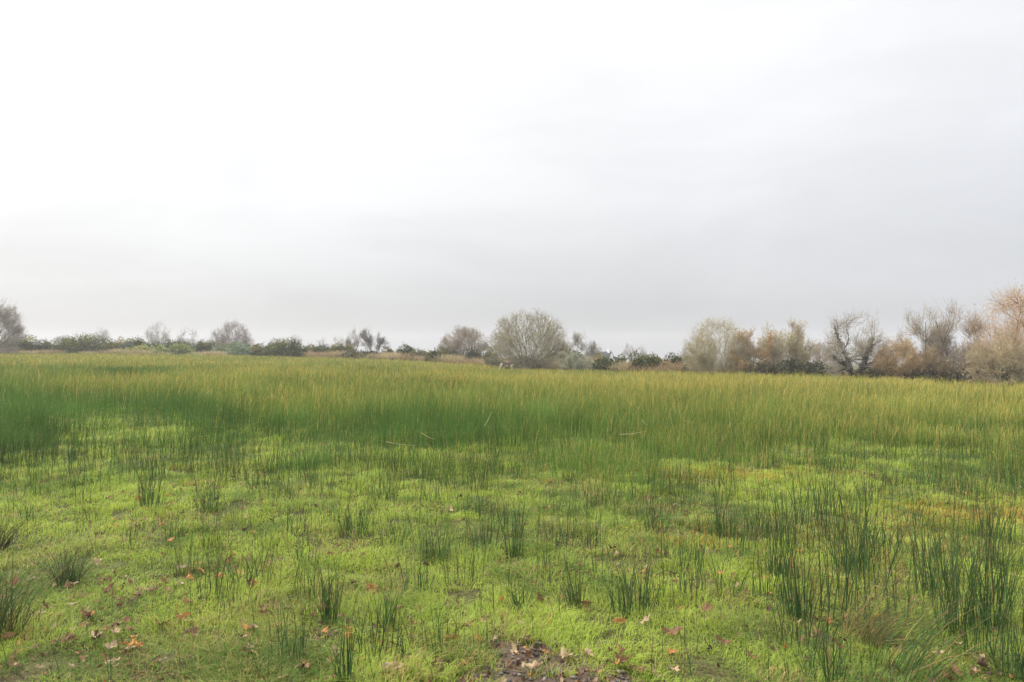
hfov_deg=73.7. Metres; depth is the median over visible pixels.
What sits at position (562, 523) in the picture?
rush clump
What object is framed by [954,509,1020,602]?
rush clump
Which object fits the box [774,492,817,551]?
rush clump
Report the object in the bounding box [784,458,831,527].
rush clump
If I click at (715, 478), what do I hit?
rush clump
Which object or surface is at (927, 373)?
shrub
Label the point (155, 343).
shrub
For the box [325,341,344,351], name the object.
gorse bush
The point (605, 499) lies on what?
rush clump
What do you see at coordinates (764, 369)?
shrub
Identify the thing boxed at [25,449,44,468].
rush clump
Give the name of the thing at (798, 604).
rush clump
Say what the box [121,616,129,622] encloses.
fallen leaf
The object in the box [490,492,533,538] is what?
rush clump
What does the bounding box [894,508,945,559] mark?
rush clump
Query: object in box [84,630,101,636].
fallen leaf
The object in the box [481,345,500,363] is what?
shrub
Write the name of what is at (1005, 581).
rush clump
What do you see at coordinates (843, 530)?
rush clump
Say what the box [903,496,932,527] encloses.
rush clump
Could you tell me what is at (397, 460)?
rush clump
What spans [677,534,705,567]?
rush clump
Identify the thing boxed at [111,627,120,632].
fallen leaf
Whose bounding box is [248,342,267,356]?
gorse bush
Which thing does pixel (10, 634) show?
fallen leaf
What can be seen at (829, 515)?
rush clump
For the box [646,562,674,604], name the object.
rush clump
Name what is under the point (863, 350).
bare tree
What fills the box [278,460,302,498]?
rush clump
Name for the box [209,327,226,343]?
bare tree
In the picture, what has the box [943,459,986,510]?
rush clump
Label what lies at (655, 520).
rush clump
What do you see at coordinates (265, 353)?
gorse bush
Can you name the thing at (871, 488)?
rush clump
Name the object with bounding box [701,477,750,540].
rush clump
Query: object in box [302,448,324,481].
rush clump
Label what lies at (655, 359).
gorse bush
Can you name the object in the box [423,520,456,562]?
rush clump
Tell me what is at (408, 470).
rush clump
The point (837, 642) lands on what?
fallen leaf
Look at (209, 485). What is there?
rush clump
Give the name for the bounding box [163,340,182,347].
shrub
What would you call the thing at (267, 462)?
rush clump
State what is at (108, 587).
fallen leaf
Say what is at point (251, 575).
rush clump
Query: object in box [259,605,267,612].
fallen leaf
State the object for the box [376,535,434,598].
rush clump
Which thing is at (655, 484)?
rush clump
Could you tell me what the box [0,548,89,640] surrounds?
grass tussock
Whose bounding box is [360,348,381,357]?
shrub
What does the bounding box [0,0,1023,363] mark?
sky
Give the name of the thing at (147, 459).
rush clump
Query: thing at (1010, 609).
rush clump
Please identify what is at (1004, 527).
rush clump
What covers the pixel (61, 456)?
rush clump
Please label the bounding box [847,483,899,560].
rush clump
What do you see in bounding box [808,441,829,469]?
rush clump
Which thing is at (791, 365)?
shrub
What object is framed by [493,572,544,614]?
rush clump
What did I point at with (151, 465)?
rush clump
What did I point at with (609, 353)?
house
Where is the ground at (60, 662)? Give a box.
[0,364,1023,681]
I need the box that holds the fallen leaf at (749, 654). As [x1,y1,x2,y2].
[747,648,758,658]
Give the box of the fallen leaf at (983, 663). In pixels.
[976,657,990,668]
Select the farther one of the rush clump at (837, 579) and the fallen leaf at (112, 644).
the rush clump at (837, 579)
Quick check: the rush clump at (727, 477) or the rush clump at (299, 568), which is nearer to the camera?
the rush clump at (299, 568)
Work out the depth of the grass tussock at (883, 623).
3.73 m
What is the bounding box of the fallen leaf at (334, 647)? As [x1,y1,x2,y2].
[329,645,339,657]
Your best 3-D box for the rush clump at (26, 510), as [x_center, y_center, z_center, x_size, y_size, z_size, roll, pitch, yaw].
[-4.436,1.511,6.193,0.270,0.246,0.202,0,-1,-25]
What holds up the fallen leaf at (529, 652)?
on the dirt patch
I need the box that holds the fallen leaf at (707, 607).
[699,603,711,610]
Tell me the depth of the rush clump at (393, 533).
5.47 m
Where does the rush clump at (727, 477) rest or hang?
on the ground at (60, 662)
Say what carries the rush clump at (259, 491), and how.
on the ground at (60, 662)
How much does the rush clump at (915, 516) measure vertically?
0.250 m
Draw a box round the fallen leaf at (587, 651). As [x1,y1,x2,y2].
[582,648,592,655]
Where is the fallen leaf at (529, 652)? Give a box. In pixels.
[525,650,533,656]
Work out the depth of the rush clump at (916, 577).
4.46 m
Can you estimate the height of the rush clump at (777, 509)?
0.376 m
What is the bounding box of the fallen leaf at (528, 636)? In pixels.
[521,632,531,640]
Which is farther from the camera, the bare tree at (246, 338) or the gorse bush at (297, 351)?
the bare tree at (246, 338)
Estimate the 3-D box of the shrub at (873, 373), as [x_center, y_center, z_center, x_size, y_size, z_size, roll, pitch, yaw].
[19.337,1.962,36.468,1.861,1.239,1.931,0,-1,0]
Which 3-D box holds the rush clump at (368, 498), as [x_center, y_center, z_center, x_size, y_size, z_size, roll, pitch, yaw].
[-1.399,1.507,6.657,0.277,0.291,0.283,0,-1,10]
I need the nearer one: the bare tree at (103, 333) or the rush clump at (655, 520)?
the rush clump at (655, 520)
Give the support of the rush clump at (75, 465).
on the ground at (60, 662)
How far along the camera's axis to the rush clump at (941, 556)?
4.67 m
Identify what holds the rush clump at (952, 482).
on the ground at (60, 662)
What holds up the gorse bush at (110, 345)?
on the ground at (60, 662)
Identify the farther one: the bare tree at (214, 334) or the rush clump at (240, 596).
the bare tree at (214, 334)
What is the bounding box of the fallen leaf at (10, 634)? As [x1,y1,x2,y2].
[0,631,14,639]
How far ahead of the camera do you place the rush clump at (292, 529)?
5.80 m
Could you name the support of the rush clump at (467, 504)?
on the ground at (60, 662)
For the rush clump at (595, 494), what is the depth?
6.80 m
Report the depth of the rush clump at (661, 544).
5.09 m
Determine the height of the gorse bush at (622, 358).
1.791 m
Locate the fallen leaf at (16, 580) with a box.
[9,576,21,584]
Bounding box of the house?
[592,349,614,360]
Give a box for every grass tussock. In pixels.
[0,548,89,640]
[25,539,108,587]
[825,573,989,652]
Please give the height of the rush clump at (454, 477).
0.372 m
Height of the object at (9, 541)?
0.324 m
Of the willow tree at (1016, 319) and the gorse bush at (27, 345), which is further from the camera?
the gorse bush at (27, 345)
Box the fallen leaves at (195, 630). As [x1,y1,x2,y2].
[8,445,1021,681]
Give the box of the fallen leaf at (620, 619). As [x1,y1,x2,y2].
[612,617,625,622]
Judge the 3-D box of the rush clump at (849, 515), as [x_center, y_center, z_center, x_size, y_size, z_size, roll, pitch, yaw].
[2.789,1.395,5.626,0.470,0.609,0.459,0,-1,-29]
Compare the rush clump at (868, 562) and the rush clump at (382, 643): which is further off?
the rush clump at (868, 562)
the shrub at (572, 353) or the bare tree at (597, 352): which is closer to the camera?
the shrub at (572, 353)
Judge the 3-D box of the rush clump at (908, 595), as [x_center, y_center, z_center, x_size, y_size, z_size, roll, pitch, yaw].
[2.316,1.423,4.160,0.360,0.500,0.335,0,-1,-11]
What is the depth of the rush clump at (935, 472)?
7.99 m
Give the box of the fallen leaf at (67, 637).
[59,631,71,644]
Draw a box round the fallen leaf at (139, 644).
[134,641,143,646]
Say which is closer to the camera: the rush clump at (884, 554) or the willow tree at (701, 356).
the rush clump at (884, 554)
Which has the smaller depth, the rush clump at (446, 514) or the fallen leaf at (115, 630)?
the fallen leaf at (115, 630)
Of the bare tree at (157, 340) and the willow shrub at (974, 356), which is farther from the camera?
the bare tree at (157, 340)
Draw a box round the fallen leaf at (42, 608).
[34,606,45,615]
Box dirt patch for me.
[458,640,644,681]
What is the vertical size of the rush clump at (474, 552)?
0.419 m
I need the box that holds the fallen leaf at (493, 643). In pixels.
[487,640,500,647]
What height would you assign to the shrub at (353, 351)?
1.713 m
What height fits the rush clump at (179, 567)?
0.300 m
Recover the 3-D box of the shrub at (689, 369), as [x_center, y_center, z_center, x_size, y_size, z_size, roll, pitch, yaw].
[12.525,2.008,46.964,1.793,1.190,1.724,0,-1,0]
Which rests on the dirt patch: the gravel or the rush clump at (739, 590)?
the gravel
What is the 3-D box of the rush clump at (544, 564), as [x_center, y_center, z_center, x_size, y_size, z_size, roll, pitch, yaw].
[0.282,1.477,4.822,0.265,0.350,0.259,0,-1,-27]
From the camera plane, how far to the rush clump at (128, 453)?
8.98 m
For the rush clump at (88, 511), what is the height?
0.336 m
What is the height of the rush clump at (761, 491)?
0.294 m
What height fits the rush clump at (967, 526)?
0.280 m
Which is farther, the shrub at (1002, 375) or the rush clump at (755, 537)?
the shrub at (1002, 375)
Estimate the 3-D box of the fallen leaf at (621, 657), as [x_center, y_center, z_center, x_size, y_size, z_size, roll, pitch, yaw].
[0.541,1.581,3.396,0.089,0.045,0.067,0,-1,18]
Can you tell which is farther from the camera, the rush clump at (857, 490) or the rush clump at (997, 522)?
the rush clump at (857, 490)
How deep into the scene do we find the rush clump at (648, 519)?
5.95 m
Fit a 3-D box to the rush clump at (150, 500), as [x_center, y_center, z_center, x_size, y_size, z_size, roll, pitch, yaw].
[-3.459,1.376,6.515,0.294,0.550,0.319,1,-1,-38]
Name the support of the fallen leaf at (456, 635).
on the ground at (60, 662)
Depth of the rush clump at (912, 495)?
6.94 m
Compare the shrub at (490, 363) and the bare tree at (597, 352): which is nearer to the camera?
the shrub at (490, 363)
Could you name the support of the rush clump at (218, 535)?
on the ground at (60, 662)
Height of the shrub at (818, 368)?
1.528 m
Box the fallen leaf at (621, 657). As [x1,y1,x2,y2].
[616,653,629,662]
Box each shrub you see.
[118,341,132,349]
[130,336,150,347]
[151,340,168,348]
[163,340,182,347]
[169,341,197,353]
[210,338,253,356]
[340,347,366,358]
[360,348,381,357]
[407,347,426,360]
[436,346,466,357]
[462,345,483,359]
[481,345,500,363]
[485,357,500,368]
[556,351,593,370]
[561,348,582,357]
[683,364,702,372]
[725,327,781,373]
[737,358,777,376]
[771,356,813,375]
[798,359,845,377]
[855,367,892,378]
[869,336,928,380]
[901,367,946,382]
[906,345,960,381]
[941,367,1014,384]
[957,326,1023,386]
[980,363,1023,385]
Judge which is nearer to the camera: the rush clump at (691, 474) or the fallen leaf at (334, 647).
the fallen leaf at (334, 647)
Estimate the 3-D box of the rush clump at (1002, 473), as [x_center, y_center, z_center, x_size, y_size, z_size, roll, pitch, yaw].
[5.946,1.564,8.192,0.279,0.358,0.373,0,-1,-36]
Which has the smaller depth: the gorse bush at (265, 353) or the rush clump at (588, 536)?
the rush clump at (588, 536)
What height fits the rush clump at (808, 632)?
0.485 m
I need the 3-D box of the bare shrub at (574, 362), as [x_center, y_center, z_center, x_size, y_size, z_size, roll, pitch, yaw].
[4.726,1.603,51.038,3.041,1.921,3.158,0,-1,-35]
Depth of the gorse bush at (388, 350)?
75.60 m
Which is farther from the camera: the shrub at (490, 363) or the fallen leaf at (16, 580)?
the shrub at (490, 363)
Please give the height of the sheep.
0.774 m
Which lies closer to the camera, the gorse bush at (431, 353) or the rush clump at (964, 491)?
the rush clump at (964, 491)
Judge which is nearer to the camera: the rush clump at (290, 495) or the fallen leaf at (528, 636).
the fallen leaf at (528, 636)
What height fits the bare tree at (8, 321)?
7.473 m
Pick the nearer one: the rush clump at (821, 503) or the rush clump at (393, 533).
the rush clump at (393, 533)
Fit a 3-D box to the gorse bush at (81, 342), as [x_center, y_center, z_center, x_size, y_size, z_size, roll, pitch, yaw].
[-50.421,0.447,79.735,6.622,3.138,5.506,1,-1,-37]
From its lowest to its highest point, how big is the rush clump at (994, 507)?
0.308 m
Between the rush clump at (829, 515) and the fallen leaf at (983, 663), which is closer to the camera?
the fallen leaf at (983, 663)
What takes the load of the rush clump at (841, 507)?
on the ground at (60, 662)
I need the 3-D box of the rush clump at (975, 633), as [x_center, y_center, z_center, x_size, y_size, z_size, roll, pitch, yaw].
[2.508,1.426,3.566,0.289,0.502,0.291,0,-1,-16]
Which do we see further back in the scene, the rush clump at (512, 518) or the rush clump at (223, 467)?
the rush clump at (223, 467)
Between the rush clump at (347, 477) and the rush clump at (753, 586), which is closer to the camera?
the rush clump at (753, 586)
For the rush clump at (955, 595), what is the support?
on the ground at (60, 662)
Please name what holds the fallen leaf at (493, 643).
on the dirt patch
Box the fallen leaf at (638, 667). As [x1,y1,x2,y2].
[630,665,645,671]
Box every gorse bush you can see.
[0,336,17,348]
[11,331,44,351]
[29,337,56,351]
[45,336,80,350]
[48,332,106,353]
[91,338,117,350]
[114,336,135,348]
[194,339,216,352]
[215,341,234,349]
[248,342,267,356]
[262,342,277,355]
[268,337,303,356]
[286,347,307,357]
[303,342,315,350]
[311,343,332,353]
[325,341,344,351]
[342,343,353,350]
[381,345,392,353]
[395,341,416,356]
[423,349,445,362]
[513,355,540,369]
[590,355,622,370]
[616,353,626,362]
[627,350,652,369]
[644,352,662,369]
[660,352,682,370]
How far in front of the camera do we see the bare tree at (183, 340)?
129.71 m
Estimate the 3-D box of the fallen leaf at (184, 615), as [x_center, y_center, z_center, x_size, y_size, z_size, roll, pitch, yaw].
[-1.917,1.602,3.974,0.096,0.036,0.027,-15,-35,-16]
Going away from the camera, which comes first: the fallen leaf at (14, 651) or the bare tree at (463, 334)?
the fallen leaf at (14, 651)
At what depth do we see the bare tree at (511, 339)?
53.62 m
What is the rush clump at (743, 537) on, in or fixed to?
on the ground at (60, 662)
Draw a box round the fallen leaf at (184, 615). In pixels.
[178,612,189,619]
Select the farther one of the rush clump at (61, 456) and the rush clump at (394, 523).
the rush clump at (61, 456)
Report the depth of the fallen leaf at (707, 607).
4.07 m
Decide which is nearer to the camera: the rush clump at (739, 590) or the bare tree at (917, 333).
the rush clump at (739, 590)
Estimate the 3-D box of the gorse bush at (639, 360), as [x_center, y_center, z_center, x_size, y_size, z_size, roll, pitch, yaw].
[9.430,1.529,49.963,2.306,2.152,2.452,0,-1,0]
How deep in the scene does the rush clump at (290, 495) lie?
6.76 m
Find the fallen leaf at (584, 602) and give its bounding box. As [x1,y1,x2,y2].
[577,600,592,610]
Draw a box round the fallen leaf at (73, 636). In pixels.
[65,631,77,639]
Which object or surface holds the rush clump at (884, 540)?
on the ground at (60, 662)
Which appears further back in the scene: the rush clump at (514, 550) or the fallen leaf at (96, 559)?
the rush clump at (514, 550)
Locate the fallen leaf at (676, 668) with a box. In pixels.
[668,664,679,670]
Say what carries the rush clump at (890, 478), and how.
on the ground at (60, 662)
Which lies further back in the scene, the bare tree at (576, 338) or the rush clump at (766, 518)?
the bare tree at (576, 338)
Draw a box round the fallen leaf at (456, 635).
[442,633,458,641]
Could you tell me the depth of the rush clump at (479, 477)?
7.45 m
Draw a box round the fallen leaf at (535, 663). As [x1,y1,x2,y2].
[522,660,542,668]
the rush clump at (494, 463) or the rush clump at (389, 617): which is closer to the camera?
the rush clump at (389, 617)
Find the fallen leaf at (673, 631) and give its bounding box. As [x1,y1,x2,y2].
[660,626,682,634]
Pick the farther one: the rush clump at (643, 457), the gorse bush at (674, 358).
the gorse bush at (674, 358)
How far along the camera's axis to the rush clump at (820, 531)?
5.66 m
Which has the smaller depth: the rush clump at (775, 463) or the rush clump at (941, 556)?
the rush clump at (941, 556)
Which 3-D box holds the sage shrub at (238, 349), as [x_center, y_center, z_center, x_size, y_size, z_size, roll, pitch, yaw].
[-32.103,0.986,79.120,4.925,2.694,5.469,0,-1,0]
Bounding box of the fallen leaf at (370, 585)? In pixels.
[364,583,376,591]
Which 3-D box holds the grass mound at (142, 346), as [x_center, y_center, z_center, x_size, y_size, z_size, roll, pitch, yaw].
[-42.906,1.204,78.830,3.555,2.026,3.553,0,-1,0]
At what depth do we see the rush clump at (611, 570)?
4.67 m
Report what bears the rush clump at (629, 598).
on the ground at (60, 662)
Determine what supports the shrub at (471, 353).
on the ground at (60, 662)
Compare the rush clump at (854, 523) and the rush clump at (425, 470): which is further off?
the rush clump at (425, 470)
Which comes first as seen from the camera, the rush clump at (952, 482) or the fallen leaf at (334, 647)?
the fallen leaf at (334, 647)
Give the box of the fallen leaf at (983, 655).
[974,654,989,663]
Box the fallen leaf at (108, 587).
[103,582,113,592]
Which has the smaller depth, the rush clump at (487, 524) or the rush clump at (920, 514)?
the rush clump at (487, 524)
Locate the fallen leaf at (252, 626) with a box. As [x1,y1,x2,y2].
[249,622,257,627]
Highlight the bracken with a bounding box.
[2,347,964,381]
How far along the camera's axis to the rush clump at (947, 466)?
8.31 m
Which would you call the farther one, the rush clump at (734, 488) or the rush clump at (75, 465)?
the rush clump at (75, 465)
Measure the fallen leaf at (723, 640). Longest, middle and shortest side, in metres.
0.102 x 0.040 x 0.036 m
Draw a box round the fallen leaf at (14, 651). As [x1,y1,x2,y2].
[8,649,16,657]
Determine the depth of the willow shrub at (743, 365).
42.87 m
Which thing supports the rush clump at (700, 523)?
on the ground at (60, 662)
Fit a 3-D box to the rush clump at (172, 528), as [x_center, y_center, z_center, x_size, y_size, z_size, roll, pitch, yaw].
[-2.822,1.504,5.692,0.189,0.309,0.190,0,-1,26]
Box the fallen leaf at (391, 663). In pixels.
[382,660,402,669]
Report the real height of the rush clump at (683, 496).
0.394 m
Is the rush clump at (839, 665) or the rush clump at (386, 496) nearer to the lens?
the rush clump at (839, 665)
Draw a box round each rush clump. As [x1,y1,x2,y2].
[0,426,65,466]
[0,453,24,485]
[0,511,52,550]
[1,458,14,480]
[8,498,41,519]
[22,451,57,480]
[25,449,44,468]
[40,438,71,467]
[59,438,81,462]
[65,453,87,476]
[74,489,107,524]
[83,437,125,468]
[107,432,144,466]
[122,512,145,540]
[136,462,168,510]
[136,464,165,505]
[139,448,161,466]
[144,451,165,480]
[162,506,187,539]
[169,450,183,469]
[169,536,202,577]
[194,491,220,513]
[195,469,220,497]
[195,509,222,552]
[195,532,235,601]
[196,480,225,514]
[200,525,231,559]
[216,444,234,480]
[217,560,270,617]
[220,527,276,591]
[227,454,253,480]
[243,461,285,491]
[247,463,276,499]
[254,523,279,553]
[256,446,279,472]
[266,591,316,662]
[267,539,319,597]
[269,475,304,506]
[273,499,313,536]
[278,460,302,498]
[291,528,322,563]
[291,556,337,604]
[292,464,320,489]
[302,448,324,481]
[312,563,348,624]
[317,606,358,681]
[323,444,340,467]
[327,490,357,521]
[334,492,375,539]
[339,468,354,485]
[351,483,383,507]
[351,583,402,664]
[361,435,396,466]
[373,582,408,631]
[374,474,399,501]
[376,511,413,550]
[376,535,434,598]
[379,466,397,494]
[383,439,408,475]
[384,511,408,538]
[396,452,423,479]
[398,635,410,660]
[402,495,437,525]
[409,465,445,500]
[412,451,432,482]
[413,598,457,654]
[416,519,442,561]
[419,461,435,485]
[420,529,449,561]
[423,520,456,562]
[437,456,465,488]
[439,499,456,522]
[441,523,488,586]
[455,479,482,513]
[459,497,507,554]
[464,615,501,657]
[467,451,492,492]
[468,513,495,550]
[469,478,504,518]
[487,456,504,473]
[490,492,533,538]
[493,509,525,557]
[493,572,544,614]
[532,492,563,511]
[536,525,574,579]
[539,490,585,543]
[540,510,568,549]
[550,553,590,609]
[561,464,578,483]
[581,470,611,511]
[584,508,604,550]
[587,526,637,586]
[590,475,622,512]
[599,547,668,619]
[607,484,635,508]
[624,465,657,506]
[632,442,661,468]
[636,494,658,532]
[637,479,666,521]
[643,497,668,537]
[645,519,680,562]
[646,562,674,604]
[647,469,665,493]
[655,518,683,547]
[662,462,693,498]
[670,476,698,511]
[672,526,710,599]
[677,457,703,489]
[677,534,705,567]
[679,525,713,567]
[685,505,720,533]
[692,471,706,500]
[695,439,717,467]
[697,542,750,599]
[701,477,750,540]
[703,464,726,488]
[711,510,761,556]
[715,462,737,487]
[723,467,747,499]
[737,495,766,535]
[739,520,768,551]
[740,495,804,550]
[750,483,771,501]
[750,530,787,606]
[752,499,785,529]
[757,518,797,580]
[758,478,805,517]
[758,495,799,533]
[764,444,779,468]
[767,455,782,469]
[769,525,833,624]
[772,555,842,659]
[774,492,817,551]
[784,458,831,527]
[789,604,864,681]
[798,502,886,574]
[804,443,836,471]
[805,512,833,543]
[807,464,841,516]
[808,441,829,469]
[808,473,883,547]
[811,515,870,627]
[816,497,840,529]
[819,459,841,493]
[822,490,853,517]
[827,508,917,601]
[831,503,856,541]
[839,482,866,515]
[844,507,869,533]
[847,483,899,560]
[849,462,883,499]
[854,462,892,505]
[859,513,907,558]
[861,540,932,622]
[864,531,900,568]
[872,521,965,600]
[873,519,902,548]
[874,589,1021,681]
[879,463,898,485]
[893,504,997,639]
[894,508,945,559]
[898,473,927,505]
[899,503,922,526]
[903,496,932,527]
[907,454,931,474]
[916,450,961,488]
[917,473,944,497]
[918,509,986,585]
[926,480,972,544]
[929,451,963,480]
[940,468,966,493]
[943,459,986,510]
[950,506,979,539]
[952,513,1023,632]
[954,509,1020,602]
[957,450,1005,497]
[960,570,1022,665]
[971,595,1023,681]
[973,459,1015,483]
[975,496,1023,568]
[976,494,1015,541]
[977,491,1023,549]
[983,516,1023,608]
[985,455,1013,483]
[987,492,1011,520]
[993,577,1023,633]
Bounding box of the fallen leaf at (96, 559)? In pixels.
[89,557,101,563]
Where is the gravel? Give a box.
[468,641,629,681]
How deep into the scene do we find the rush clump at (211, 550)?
5.15 m
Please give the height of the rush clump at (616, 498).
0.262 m
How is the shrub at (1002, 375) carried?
on the ground at (60, 662)
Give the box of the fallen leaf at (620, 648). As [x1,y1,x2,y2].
[617,644,624,652]
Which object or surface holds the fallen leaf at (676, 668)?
on the ground at (60, 662)
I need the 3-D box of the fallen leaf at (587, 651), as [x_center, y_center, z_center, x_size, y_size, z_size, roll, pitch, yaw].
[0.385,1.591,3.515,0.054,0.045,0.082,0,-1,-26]
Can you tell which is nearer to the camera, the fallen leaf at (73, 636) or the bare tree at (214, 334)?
the fallen leaf at (73, 636)
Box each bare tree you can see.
[0,297,27,353]
[89,328,114,349]
[143,321,171,343]
[175,329,198,345]
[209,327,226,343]
[215,319,254,347]
[344,329,361,350]
[357,328,389,351]
[437,326,489,358]
[484,307,571,371]
[562,331,599,358]
[593,345,601,357]
[622,345,646,361]
[798,336,834,365]
[816,310,892,378]
[893,298,960,367]
[921,297,993,382]
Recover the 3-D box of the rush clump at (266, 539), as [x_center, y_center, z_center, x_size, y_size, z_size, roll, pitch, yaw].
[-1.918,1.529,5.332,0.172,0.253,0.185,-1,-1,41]
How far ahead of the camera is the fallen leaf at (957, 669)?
3.32 m
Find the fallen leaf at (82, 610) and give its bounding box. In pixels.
[80,605,94,614]
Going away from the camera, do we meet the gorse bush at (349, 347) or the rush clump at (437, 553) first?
the rush clump at (437, 553)
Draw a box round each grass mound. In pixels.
[122,343,151,351]
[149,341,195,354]
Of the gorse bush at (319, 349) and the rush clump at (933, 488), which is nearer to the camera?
the rush clump at (933, 488)
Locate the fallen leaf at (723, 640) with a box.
[713,634,731,643]
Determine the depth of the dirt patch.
3.41 m
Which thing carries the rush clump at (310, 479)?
on the ground at (60, 662)
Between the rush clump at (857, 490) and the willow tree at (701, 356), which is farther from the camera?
the willow tree at (701, 356)
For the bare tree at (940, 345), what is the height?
5.149 m
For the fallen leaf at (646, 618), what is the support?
on the ground at (60, 662)
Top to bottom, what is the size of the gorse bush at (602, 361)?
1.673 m
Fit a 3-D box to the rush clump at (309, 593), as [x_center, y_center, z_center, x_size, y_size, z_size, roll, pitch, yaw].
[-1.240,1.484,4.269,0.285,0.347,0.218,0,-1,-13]
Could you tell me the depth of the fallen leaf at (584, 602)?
4.23 m
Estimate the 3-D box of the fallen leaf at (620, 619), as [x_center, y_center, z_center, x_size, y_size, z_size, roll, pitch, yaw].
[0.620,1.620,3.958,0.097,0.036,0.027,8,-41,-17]
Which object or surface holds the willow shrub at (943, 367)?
on the ground at (60, 662)
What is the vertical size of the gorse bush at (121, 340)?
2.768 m
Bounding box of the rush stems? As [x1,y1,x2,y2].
[0,402,1023,681]
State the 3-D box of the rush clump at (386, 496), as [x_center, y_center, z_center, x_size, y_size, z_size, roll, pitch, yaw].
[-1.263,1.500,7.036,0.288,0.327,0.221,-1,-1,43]
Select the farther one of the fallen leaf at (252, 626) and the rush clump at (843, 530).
the rush clump at (843, 530)
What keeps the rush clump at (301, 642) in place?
on the ground at (60, 662)
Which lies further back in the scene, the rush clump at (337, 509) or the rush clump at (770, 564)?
the rush clump at (337, 509)
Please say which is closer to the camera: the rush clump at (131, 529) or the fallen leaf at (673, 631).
the fallen leaf at (673, 631)
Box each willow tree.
[680,315,753,375]
[750,317,818,366]
[955,282,1023,372]
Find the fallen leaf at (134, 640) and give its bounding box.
[127,637,136,645]
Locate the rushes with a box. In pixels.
[0,351,1023,500]
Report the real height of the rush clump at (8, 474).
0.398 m
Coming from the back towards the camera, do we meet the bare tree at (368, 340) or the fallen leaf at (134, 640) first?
the bare tree at (368, 340)
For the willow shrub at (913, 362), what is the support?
on the ground at (60, 662)
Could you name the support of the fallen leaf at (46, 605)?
on the ground at (60, 662)
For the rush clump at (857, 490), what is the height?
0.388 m
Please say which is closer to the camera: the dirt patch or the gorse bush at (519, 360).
the dirt patch
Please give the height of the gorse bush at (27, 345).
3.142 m
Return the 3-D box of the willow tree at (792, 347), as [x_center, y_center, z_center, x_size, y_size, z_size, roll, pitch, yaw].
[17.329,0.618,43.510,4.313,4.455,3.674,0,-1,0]
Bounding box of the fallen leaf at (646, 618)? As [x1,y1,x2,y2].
[640,612,649,623]
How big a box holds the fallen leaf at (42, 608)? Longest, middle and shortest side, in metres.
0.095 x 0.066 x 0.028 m
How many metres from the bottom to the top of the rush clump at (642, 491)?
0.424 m
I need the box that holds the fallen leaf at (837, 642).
[830,638,845,648]
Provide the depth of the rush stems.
8.50 m
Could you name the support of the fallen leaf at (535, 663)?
on the dirt patch
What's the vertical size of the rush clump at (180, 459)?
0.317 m
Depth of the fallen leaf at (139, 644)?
3.64 m
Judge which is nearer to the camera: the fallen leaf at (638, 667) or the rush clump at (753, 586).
the fallen leaf at (638, 667)
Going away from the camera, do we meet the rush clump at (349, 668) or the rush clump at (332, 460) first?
the rush clump at (349, 668)
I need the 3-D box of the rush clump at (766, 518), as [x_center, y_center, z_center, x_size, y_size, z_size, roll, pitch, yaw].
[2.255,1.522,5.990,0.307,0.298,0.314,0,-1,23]
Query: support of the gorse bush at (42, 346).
on the ground at (60, 662)
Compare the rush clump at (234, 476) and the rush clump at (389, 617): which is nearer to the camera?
the rush clump at (389, 617)
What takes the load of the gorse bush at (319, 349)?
on the ground at (60, 662)
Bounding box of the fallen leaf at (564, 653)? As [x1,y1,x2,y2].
[553,646,571,657]
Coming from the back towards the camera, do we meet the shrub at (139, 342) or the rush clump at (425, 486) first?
the shrub at (139, 342)
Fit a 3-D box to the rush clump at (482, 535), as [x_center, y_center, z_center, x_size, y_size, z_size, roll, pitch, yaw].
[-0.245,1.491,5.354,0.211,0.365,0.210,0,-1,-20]
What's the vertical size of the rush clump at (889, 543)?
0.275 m
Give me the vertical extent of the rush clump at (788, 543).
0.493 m
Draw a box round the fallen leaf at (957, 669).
[947,663,962,674]
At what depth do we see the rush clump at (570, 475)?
7.99 m
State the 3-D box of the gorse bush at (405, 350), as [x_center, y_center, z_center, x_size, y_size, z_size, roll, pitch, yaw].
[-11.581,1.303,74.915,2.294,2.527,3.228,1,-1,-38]
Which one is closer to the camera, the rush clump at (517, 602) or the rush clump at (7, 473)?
the rush clump at (517, 602)
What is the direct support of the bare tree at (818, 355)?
on the ground at (60, 662)
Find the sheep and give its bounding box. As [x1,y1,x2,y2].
[499,361,513,368]
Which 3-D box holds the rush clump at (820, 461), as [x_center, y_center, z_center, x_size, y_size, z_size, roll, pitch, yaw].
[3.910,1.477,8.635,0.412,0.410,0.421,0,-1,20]
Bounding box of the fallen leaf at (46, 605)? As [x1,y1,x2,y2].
[43,600,55,608]
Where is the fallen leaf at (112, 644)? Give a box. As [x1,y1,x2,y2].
[103,639,117,650]
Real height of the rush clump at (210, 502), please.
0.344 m
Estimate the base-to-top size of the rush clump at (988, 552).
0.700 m
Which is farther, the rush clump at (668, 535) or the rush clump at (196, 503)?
the rush clump at (196, 503)
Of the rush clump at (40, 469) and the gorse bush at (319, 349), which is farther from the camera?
the gorse bush at (319, 349)
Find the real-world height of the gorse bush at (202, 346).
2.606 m
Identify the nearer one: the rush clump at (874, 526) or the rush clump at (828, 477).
the rush clump at (874, 526)
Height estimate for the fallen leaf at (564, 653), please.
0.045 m
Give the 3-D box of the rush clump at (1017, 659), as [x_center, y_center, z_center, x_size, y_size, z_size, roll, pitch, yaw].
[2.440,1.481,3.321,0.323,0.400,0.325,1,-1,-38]
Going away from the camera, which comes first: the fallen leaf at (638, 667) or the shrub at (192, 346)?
the fallen leaf at (638, 667)

